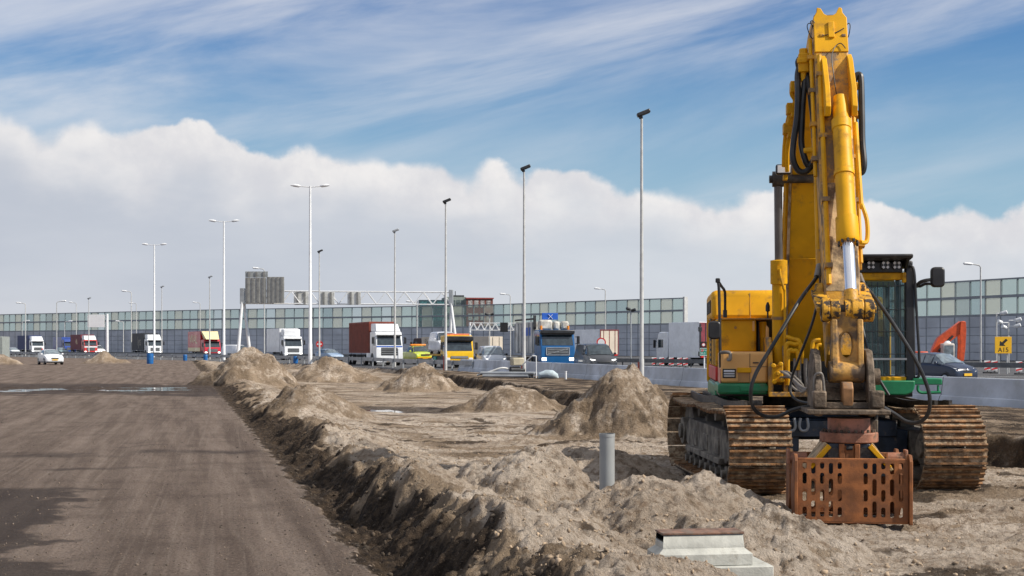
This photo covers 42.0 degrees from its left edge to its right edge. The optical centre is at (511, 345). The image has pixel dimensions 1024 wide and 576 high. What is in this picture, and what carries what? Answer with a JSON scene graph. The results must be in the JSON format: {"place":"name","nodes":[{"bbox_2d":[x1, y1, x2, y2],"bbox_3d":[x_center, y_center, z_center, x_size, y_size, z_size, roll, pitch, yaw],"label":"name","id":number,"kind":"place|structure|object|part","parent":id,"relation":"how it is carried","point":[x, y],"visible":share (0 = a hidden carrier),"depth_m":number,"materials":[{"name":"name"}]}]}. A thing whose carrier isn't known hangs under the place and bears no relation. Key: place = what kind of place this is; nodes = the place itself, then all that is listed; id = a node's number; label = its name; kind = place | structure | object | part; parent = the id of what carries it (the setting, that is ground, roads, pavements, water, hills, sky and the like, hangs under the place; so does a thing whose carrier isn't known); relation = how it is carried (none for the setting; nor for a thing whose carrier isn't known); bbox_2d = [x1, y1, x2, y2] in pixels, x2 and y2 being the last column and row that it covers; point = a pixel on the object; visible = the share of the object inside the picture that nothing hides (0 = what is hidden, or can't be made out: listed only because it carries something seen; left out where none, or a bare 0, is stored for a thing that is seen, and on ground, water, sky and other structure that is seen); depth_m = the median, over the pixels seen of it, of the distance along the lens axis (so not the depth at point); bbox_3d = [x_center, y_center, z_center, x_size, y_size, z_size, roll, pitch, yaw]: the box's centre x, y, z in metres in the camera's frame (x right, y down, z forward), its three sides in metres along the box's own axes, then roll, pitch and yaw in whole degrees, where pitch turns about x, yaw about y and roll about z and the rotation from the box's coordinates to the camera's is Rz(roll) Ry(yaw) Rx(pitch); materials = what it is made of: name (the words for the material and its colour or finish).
{"place":"outdoors","nodes":[
{"label":"outdoors","id":0,"kind":"place"},
{"bbox_2d":[0,357,377,575],"bbox_3d":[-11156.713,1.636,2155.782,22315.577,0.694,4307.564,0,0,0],"label":"dirt road","id":1,"kind":"structure","parent":0,"point":[120,415],"depth_m":17.22,"materials":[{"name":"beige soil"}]},
{"bbox_2d":[0,336,9,356],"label":"site container","id":2,"kind":"object","parent":1,"relation":"on","point":[4,345],"visible":0.65,"depth_m":142.35,"materials":[{"name":"white metal"}]},
{"bbox_2d":[37,349,63,364],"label":"car","id":3,"kind":"object","parent":1,"relation":"on","point":[45,356],"visible":1,"depth_m":127.65,"materials":[{"name":"white paint"}]},
{"bbox_2d":[91,351,123,362],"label":"sand heap","id":4,"kind":"object","parent":1,"relation":"on","point":[105,355],"visible":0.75,"depth_m":136.17,"materials":[{"name":"soil"}]},
{"bbox_2d":[0,386,282,392],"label":"puddle","id":5,"kind":"object","parent":1,"relation":"on","point":[122,390],"visible":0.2,"depth_m":56.22,"materials":[{"name":"grey liquid"}]},
{"bbox_2d":[147,353,153,363],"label":"drum","id":6,"kind":"object","parent":1,"relation":"on","point":[150,358],"visible":1,"depth_m":134.72,"materials":[{"name":"blue plastic"}]},
{"bbox_2d":[417,291,493,326],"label":"office building","id":7,"kind":"structure","parent":0,"point":[458,310],"depth_m":330.56,"materials":[{"name":"grey glass"}]},
{"bbox_2d":[420,301,426,307],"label":"window","id":8,"kind":"structure","parent":7,"relation":"in","point":[421,302],"depth_m":329.09,"materials":[{"name":"glass"}]},
{"bbox_2d":[420,314,426,320],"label":"window","id":9,"kind":"structure","parent":7,"relation":"in","point":[424,318],"depth_m":329.09,"materials":[{"name":"glass"}]},
{"bbox_2d":[0,0,1023,330],"label":"sky","id":10,"kind":"structure","parent":0,"point":[125,125],"materials":[{"name":"blue"}]},
{"bbox_2d":[10,354,1023,378],"bbox_3d":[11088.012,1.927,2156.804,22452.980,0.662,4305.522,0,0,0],"label":"motorway","id":11,"kind":"structure","parent":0,"point":[1002,372],"depth_m":136.88,"materials":[{"name":"grey asphalt"}]},
{"bbox_2d":[16,302,25,355],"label":"lamp post","id":12,"kind":"object","parent":11,"relation":"on","point":[25,325],"visible":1,"depth_m":239.93,"materials":[{"name":"white metal"}]},
{"bbox_2d":[17,335,45,354],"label":"lorry","id":13,"kind":"object","parent":11,"relation":"on","point":[34,343],"visible":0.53,"depth_m":276.89,"materials":[{"name":"white paint"}]},
{"bbox_2d":[56,300,65,349],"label":"lamp post","id":14,"kind":"object","parent":11,"relation":"on","point":[56,321],"visible":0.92,"depth_m":239.92,"materials":[{"name":"white metal"}]},
{"bbox_2d":[55,348,68,351],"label":"car","id":15,"kind":"object","parent":11,"relation":"on","point":[62,350],"visible":0.37,"depth_m":259.77,"materials":[{"name":"teal paint"}]},
{"bbox_2d":[53,337,75,351],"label":"lorry","id":16,"kind":"object","parent":11,"relation":"on","point":[63,342],"visible":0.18,"depth_m":285.21,"materials":[{"name":"blue paint"}]},
{"bbox_2d":[69,302,76,351],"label":"lamp post","id":17,"kind":"object","parent":11,"relation":"on","point":[76,318],"visible":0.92,"depth_m":299.95,"materials":[{"name":"white metal"}]},
{"bbox_2d":[70,335,98,351],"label":"lorry","id":18,"kind":"object","parent":11,"relation":"on","point":[78,343],"visible":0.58,"depth_m":255.99,"materials":[{"name":"red paint"}]},
{"bbox_2d":[87,297,90,355],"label":"lamp post","id":19,"kind":"object","parent":11,"relation":"on","point":[88,323],"visible":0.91,"depth_m":235.93,"materials":[{"name":"metal"}]},
{"bbox_2d":[87,314,108,351],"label":"sign gantry","id":20,"kind":"object","parent":11,"relation":"on","point":[96,320],"visible":0.93,"depth_m":261.50,"materials":[{"name":"white metal"}]},
{"bbox_2d":[97,345,104,351],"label":"van","id":21,"kind":"object","parent":11,"relation":"on","point":[100,348],"visible":0.21,"depth_m":275.69,"materials":[{"name":"white paint"}]},
{"bbox_2d":[116,320,123,351],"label":"lamp post","id":22,"kind":"object","parent":11,"relation":"on","point":[123,333],"visible":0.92,"depth_m":279.93,"materials":[{"name":"white metal"}]},
{"bbox_2d":[122,290,131,351],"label":"lamp post","id":23,"kind":"object","parent":11,"relation":"on","point":[131,316],"visible":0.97,"depth_m":229.93,"materials":[{"name":"white metal"}]},
{"bbox_2d":[129,302,136,350],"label":"lamp post","id":24,"kind":"object","parent":11,"relation":"on","point":[136,317],"visible":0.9,"depth_m":299.94,"materials":[{"name":"white metal"}]},
{"bbox_2d":[132,333,163,356],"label":"lorry","id":25,"kind":"object","parent":11,"relation":"on","point":[142,341],"visible":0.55,"depth_m":227.17,"materials":[{"name":"white paint"}]},
{"bbox_2d":[142,243,165,356],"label":"lamp post","id":26,"kind":"object","parent":11,"relation":"on","point":[154,347],"visible":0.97,"depth_m":211.89,"materials":[{"name":"white metal"}]},
{"bbox_2d":[160,285,163,357],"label":"lamp post","id":27,"kind":"object","parent":11,"relation":"on","point":[161,318],"visible":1,"depth_m":207.93,"materials":[{"name":"metal"}]},
{"bbox_2d":[188,331,222,357],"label":"lorry","id":28,"kind":"object","parent":11,"relation":"on","point":[198,341],"visible":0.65,"depth_m":200.85,"materials":[{"name":"red paint"}]},
{"bbox_2d":[208,275,212,358],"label":"lamp post","id":29,"kind":"object","parent":11,"relation":"on","point":[209,317],"visible":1,"depth_m":177.93,"materials":[{"name":"metal"}]},
{"bbox_2d":[209,219,238,359],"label":"lamp post","id":30,"kind":"object","parent":11,"relation":"on","point":[223,344],"visible":1,"depth_m":171.89,"materials":[{"name":"white metal"}]},
{"bbox_2d":[221,345,245,358],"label":"van","id":31,"kind":"object","parent":11,"relation":"on","point":[230,348],"visible":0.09,"depth_m":186.87,"materials":[{"name":"white paint"}]},
{"bbox_2d":[10,352,473,370],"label":"guard rail","id":32,"kind":"object","parent":11,"relation":"on","point":[433,362],"visible":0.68,"depth_m":127.76,"materials":[{"name":"metal"}]},
{"bbox_2d":[252,267,264,353],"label":"lamp post","id":33,"kind":"object","parent":11,"relation":"on","point":[264,313],"visible":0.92,"depth_m":189.93,"materials":[{"name":"white metal"}]},
{"bbox_2d":[267,328,304,359],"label":"lorry","id":34,"kind":"object","parent":11,"relation":"on","point":[283,341],"visible":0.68,"depth_m":170.69,"materials":[{"name":"white paint"}]},
{"bbox_2d":[293,356,297,362],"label":"drum","id":35,"kind":"object","parent":11,"relation":"on","point":[295,359],"visible":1,"depth_m":137.79,"materials":[{"name":"blue plastic"}]},
{"bbox_2d":[291,184,329,363],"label":"lamp post","id":36,"kind":"object","parent":11,"relation":"on","point":[310,303],"visible":0.99,"depth_m":133.88,"materials":[{"name":"white metal"}]},
{"bbox_2d":[316,341,322,346],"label":"no entry sign","id":37,"kind":"object","parent":11,"relation":"on","point":[317,343],"visible":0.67,"depth_m":159.90,"materials":[{"name":"red paint"}]},
{"bbox_2d":[317,249,322,359],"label":"lamp post","id":38,"kind":"object","parent":11,"relation":"on","point":[319,251],"visible":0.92,"depth_m":141.93,"materials":[{"name":"grey metal"}]},
{"bbox_2d":[315,349,343,360],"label":"car","id":39,"kind":"object","parent":11,"relation":"on","point":[329,352],"visible":0.47,"depth_m":150.96,"materials":[{"name":"blue paint"}]},
{"bbox_2d":[0,297,687,355],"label":"noise wall","id":40,"kind":"structure","parent":11,"relation":"on","point":[175,340],"depth_m":283.97,"materials":[{"name":"metal"}]},
{"bbox_2d":[236,271,455,352],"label":"sign gantry","id":41,"kind":"object","parent":11,"relation":"on","point":[254,291],"visible":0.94,"depth_m":147.17,"materials":[{"name":"white metal"}]},
{"bbox_2d":[348,322,405,365],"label":"lorry","id":42,"kind":"object","parent":11,"relation":"on","point":[373,339],"visible":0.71,"depth_m":121.92,"materials":[{"name":"white paint"}]},
{"bbox_2d":[392,228,398,366],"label":"lamp post","id":43,"kind":"object","parent":11,"relation":"on","point":[395,230],"visible":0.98,"depth_m":115.94,"materials":[{"name":"metal"}]},
{"bbox_2d":[406,300,417,337],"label":"lamp post","id":44,"kind":"object","parent":11,"relation":"on","point":[416,319],"visible":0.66,"depth_m":204.96,"materials":[{"name":"white metal"}]},
{"bbox_2d":[403,344,431,363],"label":"pickup","id":45,"kind":"object","parent":11,"relation":"on","point":[416,351],"visible":0.64,"depth_m":131.32,"materials":[{"name":"paint"}]},
{"bbox_2d":[428,332,453,353],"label":"van","id":46,"kind":"object","parent":11,"relation":"on","point":[434,342],"visible":0.42,"depth_m":111.99,"materials":[{"name":"white paint"}]},
{"bbox_2d":[425,334,477,367],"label":"lorry","id":47,"kind":"object","parent":11,"relation":"on","point":[459,346],"visible":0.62,"depth_m":108.13,"materials":[{"name":"yellow paint"}]},
{"bbox_2d":[410,336,502,356],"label":"lorry","id":48,"kind":"object","parent":11,"relation":"on","point":[494,341],"visible":0.27,"depth_m":177.53,"materials":[{"name":"metal"}]},
{"bbox_2d":[490,337,502,349],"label":"rear door","id":49,"kind":"structure","parent":48,"relation":"in","point":[494,341],"depth_m":176.88,"materials":[{"name":"metal"}]},
{"bbox_2d":[485,313,493,345],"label":"camera mast","id":50,"kind":"object","parent":11,"relation":"on","point":[487,314],"visible":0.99,"depth_m":149.93,"materials":[{"name":"black paint"}]},
{"bbox_2d":[476,346,507,360],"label":"van","id":51,"kind":"object","parent":11,"relation":"on","point":[490,352],"visible":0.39,"depth_m":99.06,"materials":[{"name":"silver paint"}]},
{"bbox_2d":[469,322,514,335],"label":"signal gantry","id":52,"kind":"object","parent":11,"relation":"on","point":[503,327],"visible":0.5,"depth_m":204.87,"materials":[{"name":"white metal"}]},
{"bbox_2d":[500,293,510,356],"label":"lamp post","id":53,"kind":"object","parent":11,"relation":"on","point":[510,319],"visible":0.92,"depth_m":214.93,"materials":[{"name":"white metal"}]},
{"bbox_2d":[10,351,1023,367],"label":"guard rail","id":54,"kind":"object","parent":11,"relation":"on","point":[975,364],"visible":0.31,"depth_m":105.06,"materials":[{"name":"metal"}]},
{"bbox_2d":[514,313,579,362],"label":"lorry","id":55,"kind":"object","parent":11,"relation":"on","point":[548,339],"visible":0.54,"depth_m":94.36,"materials":[{"name":"blue paint"}]},
{"bbox_2d":[533,330,618,356],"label":"lorry","id":56,"kind":"object","parent":11,"relation":"on","point":[611,337],"visible":0.04,"depth_m":143.15,"materials":[{"name":"white paint"}]},
{"bbox_2d":[600,330,618,354],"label":"rear door","id":57,"kind":"structure","parent":56,"relation":"in","point":[611,337],"depth_m":142.93,"materials":[{"name":"beige metal"}]},
{"bbox_2d":[574,343,616,364],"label":"van","id":58,"kind":"object","parent":11,"relation":"on","point":[594,353],"visible":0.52,"depth_m":87.17,"materials":[{"name":"black paint"}]},
{"bbox_2d":[594,287,605,329],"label":"lamp post","id":59,"kind":"object","parent":11,"relation":"on","point":[605,305],"visible":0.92,"depth_m":199.92,"materials":[{"name":"white metal"}]},
{"bbox_2d":[596,338,605,343],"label":"speed sign","id":60,"kind":"object","parent":11,"relation":"on","point":[601,340],"visible":0.57,"depth_m":111.98,"materials":[{"name":"red paint"}]},
{"bbox_2d":[626,307,635,364],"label":"camera mast","id":61,"kind":"object","parent":11,"relation":"on","point":[630,309],"visible":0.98,"depth_m":111.95,"materials":[{"name":"metal"}]},
{"bbox_2d":[653,322,706,365],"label":"lorry","id":62,"kind":"object","parent":11,"relation":"on","point":[682,340],"visible":0.54,"depth_m":121.42,"materials":[{"name":"white paint"}]},
{"bbox_2d":[698,323,706,356],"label":"rear door","id":63,"kind":"structure","parent":62,"relation":"in","point":[703,326],"depth_m":119.19,"materials":[{"name":"metal"}]},
{"bbox_2d":[700,342,706,367],"bbox_3d":[8.253,0.857,57.517,0.317,2.087,0.083,0,0,0],"label":"kilometre sign","id":64,"kind":"object","parent":11,"relation":"on","point":[703,348],"visible":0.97,"depth_m":57.48,"materials":[{"name":"green paint"}]},
{"bbox_2d":[458,359,1023,408],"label":"concrete barrier","id":65,"kind":"object","parent":11,"relation":"on","point":[995,392],"visible":0.48,"depth_m":55.69,"materials":[{"name":"grey concrete"}]},
{"bbox_2d":[900,352,977,377],"bbox_3d":[20.095,1.063,62.846,1.990,1.516,3.465,0,0,-31],"label":"hatchback","id":66,"kind":"object","parent":11,"relation":"on","point":[940,364],"visible":0.61,"depth_m":62.02,"materials":[{"name":"black paint"}]},
{"bbox_3d":[19.189,0.598,63.017,0.233,0.403,0.728,0,0,-31],"label":"side window","id":67,"kind":"part","parent":66,"relation":"part of","materials":[{"name":"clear glass"}]},
{"bbox_3d":[19.519,0.604,62.469,0.232,0.416,0.437,0,0,-31],"label":"side window","id":68,"kind":"part","parent":66,"relation":"part of","materials":[{"name":"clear glass"}]},
{"bbox_3d":[19.811,0.663,61.990,0.204,0.429,0.584,0,0,-31],"label":"side window","id":69,"kind":"part","parent":66,"relation":"part of","materials":[{"name":"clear glass"}]},
{"bbox_2d":[915,321,965,360],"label":"excavator","id":70,"kind":"object","parent":11,"relation":"on","point":[942,343],"visible":0.34,"depth_m":99.67,"materials":[{"name":"orange paint"}]},
{"bbox_2d":[963,262,981,361],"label":"lamp post","id":71,"kind":"object","parent":11,"relation":"on","point":[966,263],"visible":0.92,"depth_m":129.93,"materials":[{"name":"white metal"}]},
{"bbox_2d":[990,361,997,372],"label":"barrier board","id":72,"kind":"object","parent":11,"relation":"on","point":[994,369],"visible":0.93,"depth_m":87.47,"materials":[{"name":"white paint"}]},
{"bbox_2d":[996,310,1007,371],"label":"camera mast","id":73,"kind":"object","parent":11,"relation":"on","point":[1003,312],"visible":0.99,"depth_m":87.95,"materials":[{"name":"white metal"}]},
{"bbox_2d":[995,337,1011,373],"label":"direction sign","id":74,"kind":"object","parent":11,"relation":"on","point":[1003,344],"visible":1,"depth_m":85.97,"materials":[{"name":"yellow paint"}]},
{"bbox_2d":[997,317,1021,372],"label":"camera mast","id":75,"kind":"object","parent":11,"relation":"on","point":[1014,320],"visible":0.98,"depth_m":89.84,"materials":[{"name":"white metal"}]},
{"bbox_2d":[1014,361,1023,374],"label":"barrier board","id":76,"kind":"object","parent":11,"relation":"on","point":[1018,370],"visible":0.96,"depth_m":83.97,"materials":[{"name":"white paint"}]},
{"bbox_2d":[20,360,1023,575],"bbox_3d":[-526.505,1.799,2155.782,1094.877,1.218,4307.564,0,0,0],"label":"sandy ground","id":77,"kind":"structure","parent":0,"point":[1005,451],"depth_m":14.54,"materials":[{"name":"beige sand"}]},
{"bbox_2d":[0,354,19,363],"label":"sand heap","id":78,"kind":"object","parent":77,"relation":"on","point":[5,358],"visible":0.78,"depth_m":127.48,"materials":[{"name":"soil"}]},
{"bbox_2d":[190,346,301,387],"bbox_3d":[-12.068,1.118,62.194,5.764,2.200,5.959,0,0,0],"label":"sand heap","id":79,"kind":"object","parent":77,"relation":"on","point":[254,363],"visible":0.84,"depth_m":61.07,"materials":[{"name":"soil"}]},
{"bbox_2d":[263,384,375,419],"bbox_3d":[-4.741,1.413,33.307,2.825,0.954,3.112,0,0,0],"label":"sand heap","id":80,"kind":"object","parent":77,"relation":"on","point":[317,396],"visible":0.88,"depth_m":32.38,"materials":[{"name":"soil"}]},
{"bbox_2d":[292,356,381,381],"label":"sand heap","id":81,"kind":"object","parent":77,"relation":"on","point":[328,368],"visible":0.96,"depth_m":82.89,"materials":[{"name":"soil"}]},
{"bbox_2d":[242,403,558,575],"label":"dark soil clods","id":82,"kind":"object","parent":77,"relation":"on","point":[525,572],"visible":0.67,"depth_m":12.29,"materials":[{"name":"brown soil"}]},
{"bbox_2d":[366,409,436,412],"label":"puddle","id":83,"kind":"object","parent":77,"relation":"on","point":[385,410],"visible":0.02,"depth_m":47.43,"materials":[{"name":"grey liquid"}]},
{"bbox_2d":[370,362,462,390],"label":"sand heap","id":84,"kind":"object","parent":77,"relation":"on","point":[422,375],"visible":0.98,"depth_m":64.99,"materials":[{"name":"soil"}]},
{"bbox_2d":[443,198,450,369],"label":"lamp post","id":85,"kind":"object","parent":77,"relation":"on","point":[445,324],"visible":0.94,"depth_m":92.94,"materials":[{"name":"grey metal"}]},
{"bbox_2d":[477,358,524,375],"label":"water pump","id":86,"kind":"object","parent":77,"relation":"on","point":[516,363],"visible":0.73,"depth_m":71.78,"materials":[{"name":"plastic"}]},
{"bbox_2d":[447,385,565,410],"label":"sand heap","id":87,"kind":"object","parent":77,"relation":"on","point":[505,397],"visible":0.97,"depth_m":45.70,"materials":[{"name":"soil"}]},
{"bbox_2d":[480,371,535,377],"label":"pipe stack","id":88,"kind":"object","parent":77,"relation":"on","point":[507,374],"visible":1,"depth_m":70.78,"materials":[{"name":"metal"}]},
{"bbox_2d":[452,444,598,501],"bbox_3d":[0.336,1.469,15.063,2.093,0.715,1.841,0,0,0],"label":"sand heap","id":89,"kind":"object","parent":77,"relation":"on","point":[522,483],"visible":0.85,"depth_m":14.54,"materials":[{"name":"soil"}]},
{"bbox_2d":[520,164,530,371],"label":"lamp post","id":90,"kind":"object","parent":77,"relation":"on","point":[523,168],"visible":0.91,"depth_m":75.94,"materials":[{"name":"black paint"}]},
{"bbox_2d":[522,355,536,377],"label":"bent pipe","id":91,"kind":"object","parent":77,"relation":"on","point":[536,363],"visible":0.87,"depth_m":69.98,"materials":[{"name":"white metal"}]},
{"bbox_2d":[538,370,558,378],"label":"sack","id":92,"kind":"object","parent":77,"relation":"on","point":[548,374],"visible":0.85,"depth_m":68.84,"materials":[{"name":"white plastic"}]},
{"bbox_2d":[529,363,677,437],"bbox_3d":[2.012,1.109,27.342,3.335,1.511,3.012,0,0,0],"label":"sand heap","id":93,"kind":"object","parent":77,"relation":"on","point":[634,405],"visible":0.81,"depth_m":26.53,"materials":[{"name":"soil"}]},
{"bbox_2d":[562,446,675,484],"bbox_3d":[1.063,1.604,18.432,2.399,0.462,1.977,0,0,0],"label":"sand heap","id":94,"kind":"object","parent":77,"relation":"on","point":[626,464],"visible":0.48,"depth_m":17.95,"materials":[{"name":"soil"}]},
{"bbox_2d":[547,474,733,542],"bbox_3d":[1.281,1.490,12.489,1.963,0.558,1.930,0,0,0],"label":"sand heap","id":95,"kind":"object","parent":77,"relation":"on","point":[648,501],"visible":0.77,"depth_m":12.16,"materials":[{"name":"soil"}]},
{"bbox_2d":[599,433,614,489],"bbox_3d":[0.933,1.380,13.100,0.157,1.042,0.157,0,0,0],"label":"upright pipe","id":96,"kind":"object","parent":95,"relation":"on","point":[606,459],"visible":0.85,"depth_m":13.04,"materials":[{"name":"grey plastic"}]},
{"bbox_2d":[636,109,650,375],"bbox_3d":[5.766,-4.293,58.500,0.590,12.187,0.340,0,0,0],"label":"lamp post","id":97,"kind":"object","parent":77,"relation":"on","point":[641,114],"visible":0.9,"depth_m":58.44,"materials":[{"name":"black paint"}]},
{"bbox_2d":[277,387,1023,575],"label":"soil clods","id":98,"kind":"object","parent":77,"relation":"on","point":[601,555],"visible":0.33,"depth_m":11.48,"materials":[{"name":"brown soil"}]},
{"bbox_2d":[647,528,773,575],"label":"inspection chamber","id":99,"kind":"object","parent":77,"relation":"on","point":[722,548],"visible":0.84,"depth_m":10.17,"materials":[{"name":"concrete"}]},
{"bbox_2d":[679,470,791,512],"bbox_3d":[2.014,1.565,13.936,1.744,0.536,1.567,0,0,-34],"label":"sand heap","id":100,"kind":"object","parent":77,"relation":"on","point":[711,485],"visible":0.45,"depth_m":13.65,"materials":[{"name":"soil"}]},
{"bbox_2d":[686,503,869,569],"bbox_3d":[2.244,1.559,11.281,1.568,0.464,1.547,0,0,0],"label":"sand heap","id":101,"kind":"object","parent":77,"relation":"on","point":[790,537],"visible":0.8,"depth_m":11.01,"materials":[{"name":"soil"}]},
{"bbox_2d":[667,7,987,524],"bbox_3d":[4.112,-1.024,17.329,3.333,5.788,8.065,0,0,-1],"label":"excavator","id":102,"kind":"object","parent":77,"relation":"on","point":[802,347],"visible":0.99,"depth_m":15.96,"materials":[{"name":"metal"}]},
{"bbox_2d":[869,277,1023,360],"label":"noise wall","id":103,"kind":"structure","parent":0,"point":[932,329],"depth_m":165.62,"materials":[{"name":"metal"}]}
]}

